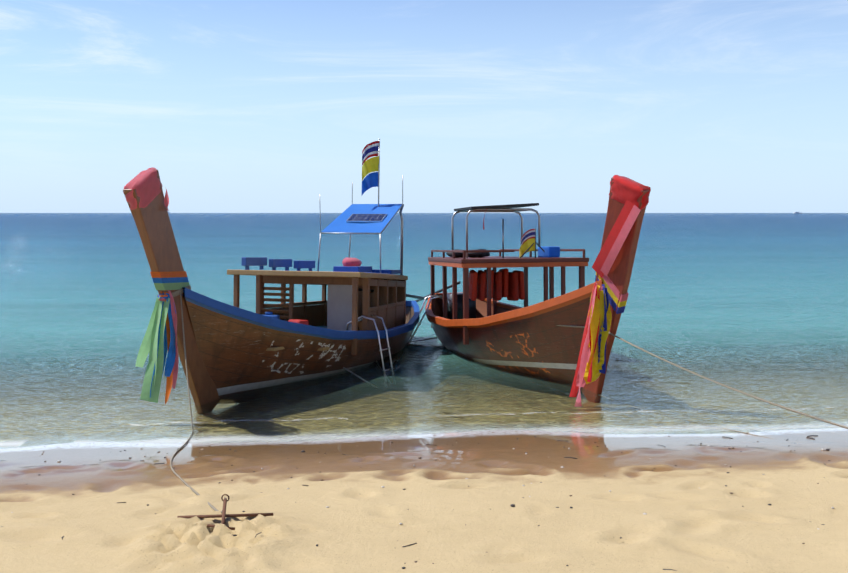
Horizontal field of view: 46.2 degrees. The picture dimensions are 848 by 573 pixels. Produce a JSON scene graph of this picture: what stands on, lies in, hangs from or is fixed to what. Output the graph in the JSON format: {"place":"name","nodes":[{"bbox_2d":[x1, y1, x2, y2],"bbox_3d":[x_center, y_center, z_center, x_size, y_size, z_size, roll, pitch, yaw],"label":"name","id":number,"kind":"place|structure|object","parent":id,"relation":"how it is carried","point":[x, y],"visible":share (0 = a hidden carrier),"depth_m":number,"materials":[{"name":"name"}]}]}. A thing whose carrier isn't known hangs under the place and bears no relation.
{"place":"outdoors","nodes":[
{"label":"outdoors","id":0,"kind":"place"},
{"bbox_2d":[0,354,847,572],"bbox_3d":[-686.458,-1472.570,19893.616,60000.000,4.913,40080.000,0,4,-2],"label":"beach sand","id":1,"kind":"structure","parent":0,"point":[697,518],"depth_m":6.67,"materials":[{"name":"beige sand"}]},
{"bbox_2d":[170,293,226,512],"bbox_3d":[-1.865,0.835,7.751,0.262,1.230,4.451,-1,4,-16],"label":"mooring rope","id":2,"kind":"object","parent":1,"relation":"on","point":[193,490],"visible":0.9,"depth_m":9.23,"materials":[{"name":"beige fabric"}]},
{"bbox_2d":[177,494,273,529],"bbox_3d":[-1.135,1.276,5.549,0.525,0.166,0.272,1,4,17],"label":"grapnel anchor","id":3,"kind":"object","parent":1,"relation":"on","point":[223,515],"visible":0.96,"depth_m":5.59,"materials":[{"name":"brown metal"}]},
{"bbox_2d":[1,436,830,568],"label":"beach pebbles","id":4,"kind":"object","parent":1,"relation":"on","point":[512,505],"visible":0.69,"depth_m":6.69,"materials":[{"name":"stone"}]},
{"bbox_2d":[11,432,833,528],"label":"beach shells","id":5,"kind":"object","parent":1,"relation":"on","point":[522,485],"visible":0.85,"depth_m":6.87},
{"bbox_2d":[42,432,818,563],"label":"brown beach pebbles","id":6,"kind":"object","parent":1,"relation":"on","point":[468,486],"visible":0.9,"depth_m":7.58,"materials":[{"name":"brown stone"}]},
{"bbox_2d":[61,435,817,570],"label":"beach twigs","id":7,"kind":"object","parent":1,"relation":"on","point":[436,445],"visible":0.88,"depth_m":7.57,"materials":[{"name":"brown wood"}]},
{"bbox_2d":[604,396,772,438],"bbox_3d":[2.773,1.251,9.182,0.174,0.187,5.505,-2,5,-23],"label":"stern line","id":8,"kind":"object","parent":1,"relation":"on","point":[690,421],"visible":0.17,"depth_m":9.60,"materials":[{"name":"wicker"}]},
{"bbox_2d":[0,213,847,448],"bbox_3d":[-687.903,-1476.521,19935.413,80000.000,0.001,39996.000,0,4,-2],"label":"sea water","id":9,"kind":"structure","parent":0,"point":[78,290],"depth_m":26.01,"materials":[{"name":"teal liquid"}]},
{"bbox_2d":[123,139,427,413],"bbox_3d":[-1.230,-0.307,13.335,2.139,3.779,8.926,1,2,18],"label":"longtail boat","id":10,"kind":"object","parent":9,"relation":"on","point":[362,316],"visible":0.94,"depth_m":11.42,"materials":[{"name":"brown wood"}]},
{"bbox_2d":[157,285,190,296],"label":"boat rope turns","id":11,"kind":"object","parent":10,"relation":"on","point":[177,293],"visible":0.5,"depth_m":9.88,"materials":[{"name":"beige fabric"}]},
{"bbox_2d":[390,175,650,406],"bbox_3d":[0.875,0.030,14.082,2.290,2.664,8.463,-1,2,-15],"label":"longtail boat","id":12,"kind":"object","parent":9,"relation":"on","point":[471,321],"visible":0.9,"depth_m":12.00,"materials":[{"name":"brown wood"}]},
{"bbox_2d":[507,319,847,428],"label":"mooring rope","id":13,"kind":"object","parent":12,"relation":"attached to","point":[801,413],"visible":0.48,"depth_m":9.24,"materials":[{"name":"beige fabric"}]},
{"bbox_2d":[0,0,847,212],"label":"sky","id":14,"kind":"structure","parent":0,"point":[237,106],"materials":[{"name":"blue"}]}
]}

